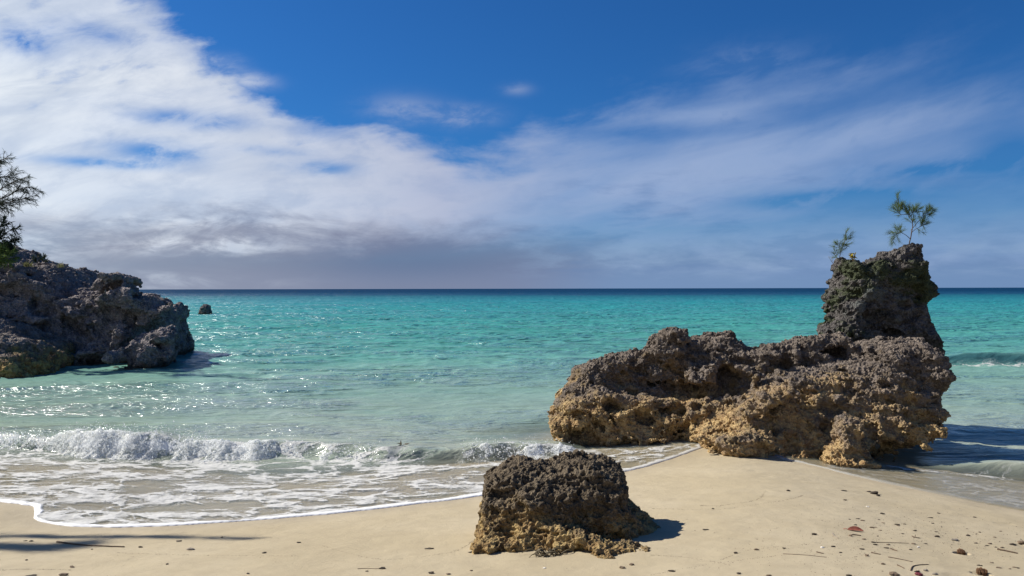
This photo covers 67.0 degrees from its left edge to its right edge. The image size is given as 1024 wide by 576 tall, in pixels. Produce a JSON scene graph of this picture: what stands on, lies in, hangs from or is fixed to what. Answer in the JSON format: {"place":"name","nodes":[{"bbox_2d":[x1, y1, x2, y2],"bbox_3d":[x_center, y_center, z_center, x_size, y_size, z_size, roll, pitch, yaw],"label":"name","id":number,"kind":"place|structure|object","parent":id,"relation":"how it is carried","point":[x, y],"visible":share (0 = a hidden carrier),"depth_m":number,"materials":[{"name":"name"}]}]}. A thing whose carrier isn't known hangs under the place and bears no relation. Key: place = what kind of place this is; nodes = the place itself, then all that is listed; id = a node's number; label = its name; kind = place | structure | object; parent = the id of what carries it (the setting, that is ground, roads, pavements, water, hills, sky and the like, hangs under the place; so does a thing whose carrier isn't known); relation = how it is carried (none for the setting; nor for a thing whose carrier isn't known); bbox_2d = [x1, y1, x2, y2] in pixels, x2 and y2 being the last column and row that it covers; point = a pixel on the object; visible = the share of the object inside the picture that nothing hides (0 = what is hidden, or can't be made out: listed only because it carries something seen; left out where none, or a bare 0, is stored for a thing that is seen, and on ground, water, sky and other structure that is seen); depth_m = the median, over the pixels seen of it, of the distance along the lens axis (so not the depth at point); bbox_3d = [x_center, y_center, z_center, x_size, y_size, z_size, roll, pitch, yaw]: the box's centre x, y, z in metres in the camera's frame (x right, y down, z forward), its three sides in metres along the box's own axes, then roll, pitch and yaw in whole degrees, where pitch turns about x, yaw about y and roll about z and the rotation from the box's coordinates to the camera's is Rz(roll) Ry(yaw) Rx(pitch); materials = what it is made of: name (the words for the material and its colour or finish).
{"place":"outdoors","nodes":[
{"label":"outdoors","id":0,"kind":"place"},
{"bbox_2d":[0,288,1023,527],"bbox_3d":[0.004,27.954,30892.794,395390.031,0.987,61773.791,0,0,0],"label":"sea","id":1,"kind":"structure","parent":0,"point":[429,374],"depth_m":19.03,"materials":[{"name":"liquid"}]},
{"bbox_2d":[198,304,211,313],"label":"offshore rock","id":2,"kind":"object","parent":1,"relation":"in","point":[205,309],"visible":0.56,"depth_m":70.55,"materials":[{"name":"grey stone"}]},
{"bbox_2d":[0,413,575,465],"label":"breaking foam","id":3,"kind":"object","parent":1,"relation":"on","point":[210,448],"visible":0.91,"depth_m":10.59,"materials":[{"name":"white"}]},
{"bbox_2d":[0,429,1023,575],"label":"sand","id":4,"kind":"structure","parent":0,"point":[396,541],"depth_m":6.19,"materials":[{"name":"beige sand"}]},
{"bbox_2d":[0,318,75,377],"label":"shore boulder","id":5,"kind":"object","parent":4,"relation":"on","point":[29,350],"visible":0.59,"depth_m":21.62,"materials":[{"name":"grey stone"}]},
{"bbox_2d":[56,541,124,546],"bbox_3d":[-3.298,2.000,6.018,0.707,0.053,0.044,0,0,21],"label":"stick","id":6,"kind":"object","parent":4,"relation":"on","point":[87,544],"visible":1,"depth_m":6.00,"materials":[{"name":"brown wood"}]},
{"bbox_2d":[0,246,194,369],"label":"rocky headland","id":7,"kind":"structure","parent":4,"relation":"on","point":[94,317],"depth_m":23.70,"materials":[{"name":"grey stone"}]},
{"bbox_2d":[0,242,20,270],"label":"leafy shrub","id":8,"kind":"object","parent":7,"relation":"on","point":[6,258],"visible":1,"depth_m":22.53,"materials":[{"name":"green plant"}]},
{"bbox_2d":[0,213,24,255],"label":"leafy shrub","id":9,"kind":"object","parent":7,"relation":"on","point":[12,241],"visible":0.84,"depth_m":23.37,"materials":[{"name":"green plant"}]},
{"bbox_2d":[0,149,45,219],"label":"pine tree","id":10,"kind":"object","parent":7,"relation":"on","point":[16,200],"visible":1,"depth_m":23.95,"materials":[{"name":"green plant"}]},
{"bbox_2d":[23,261,34,266],"bbox_3d":[-15.288,-0.766,24.380,0.403,0.293,0.518,0,0,-20],"label":"grass tuft","id":11,"kind":"object","parent":7,"relation":"on","point":[26,264],"visible":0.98,"depth_m":24.40,"materials":[{"name":"green plant"}]},
{"bbox_2d":[32,251,48,266],"bbox_3d":[-14.962,-0.919,24.609,0.614,0.507,0.388,0,0,0],"label":"pine sapling","id":12,"kind":"object","parent":7,"relation":"on","point":[44,256],"visible":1,"depth_m":24.59,"materials":[{"name":"green plant"}]},
{"bbox_2d":[54,262,63,267],"bbox_3d":[-14.416,-0.750,24.611,0.427,0.248,0.413,0,0,0],"label":"grass tuft","id":13,"kind":"object","parent":7,"relation":"on","point":[60,265],"visible":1,"depth_m":24.62,"materials":[{"name":"green plant"}]},
{"bbox_2d":[7,486,1022,575],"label":"wrack grains","id":14,"kind":"object","parent":4,"relation":"on","point":[743,548],"visible":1,"depth_m":5.26},
{"bbox_2d":[522,547,574,556],"bbox_3d":[0.240,1.702,4.990,0.352,0.046,0.092,0,0,-2],"label":"seaweed clump","id":15,"kind":"object","parent":4,"relation":"on","point":[544,553],"visible":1,"depth_m":4.99,"materials":[{"name":"plant"}]},
{"bbox_2d":[470,449,660,558],"bbox_3d":[0.450,1.627,5.510,1.542,0.810,1.457,0,0,0],"label":"front rock","id":16,"kind":"object","parent":4,"relation":"on","point":[576,499],"visible":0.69,"depth_m":5.35,"materials":[{"name":"brown stone"}]},
{"bbox_2d":[547,326,956,469],"bbox_3d":[3.241,1.611,10.923,5.424,2.085,3.731,0,0,0],"label":"beach rock","id":17,"kind":"object","parent":4,"relation":"on","point":[840,399],"visible":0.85,"depth_m":10.64,"materials":[{"name":"brown stone"}]},
{"bbox_2d":[816,242,945,448],"bbox_3d":[5.980,1.081,12.591,1.998,3.616,1.382,0,0,0],"label":"sea stack","id":18,"kind":"object","parent":17,"relation":"on","point":[892,293],"visible":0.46,"depth_m":12.14,"materials":[{"name":"grey stone"}]},
{"bbox_2d":[828,226,854,261],"bbox_3d":[5.320,-0.714,12.460,0.484,0.630,0.355,0,0,-8],"label":"pine sapling","id":19,"kind":"object","parent":18,"relation":"on","point":[842,244],"visible":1,"depth_m":12.47,"materials":[{"name":"green plant"}]},
{"bbox_2d":[848,252,857,261],"bbox_3d":[5.425,-0.477,12.306,0.137,0.189,0.107,0,0,0],"label":"yellow sprout","id":20,"kind":"object","parent":18,"relation":"on","point":[851,256],"visible":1,"depth_m":12.30,"materials":[{"name":"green plant"}]},
{"bbox_2d":[884,190,940,247],"bbox_3d":[6.436,-1.093,12.431,0.936,1.016,0.454,0,0,0],"label":"pine sapling","id":21,"kind":"object","parent":18,"relation":"on","point":[901,205],"visible":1,"depth_m":12.43,"materials":[{"name":"green plant"}]},
{"bbox_2d":[843,526,862,530],"bbox_3d":[2.388,1.686,5.408,0.132,0.021,0.039,0,30,20],"label":"fallen leaf","id":22,"kind":"object","parent":4,"relation":"on","point":[855,528],"visible":1,"depth_m":5.41,"materials":[{"name":"plant"}]},
{"bbox_2d":[957,548,965,554],"bbox_3d":[2.893,1.696,4.981,0.050,0.030,0.059,0,18,11],"label":"bark chip","id":23,"kind":"object","parent":4,"relation":"on","point":[961,551],"visible":0.91,"depth_m":4.97,"materials":[{"name":"brown wood"}]},
{"bbox_2d":[976,567,987,575],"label":"bark chip","id":24,"kind":"object","parent":4,"relation":"on","point":[981,571],"visible":0.98,"depth_m":4.45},
{"bbox_2d":[997,548,1017,553],"bbox_3d":[3.265,1.734,5.097,0.117,0.013,0.012,0,0,43],"label":"stick","id":25,"kind":"object","parent":4,"relation":"on","point":[1007,550],"visible":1,"depth_m":5.10,"materials":[{"name":"brown wood"}]},
{"bbox_2d":[0,0,1023,288],"label":"sky","id":26,"kind":"structure","parent":0,"point":[169,144],"materials":[{"name":"blue"}]},
{"bbox_2d":[889,571,899,575],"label":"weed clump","id":27,"kind":"object","parent":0,"point":[892,573],"visible":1,"depth_m":4.27,"materials":[{"name":"brown plant"}]}
]}

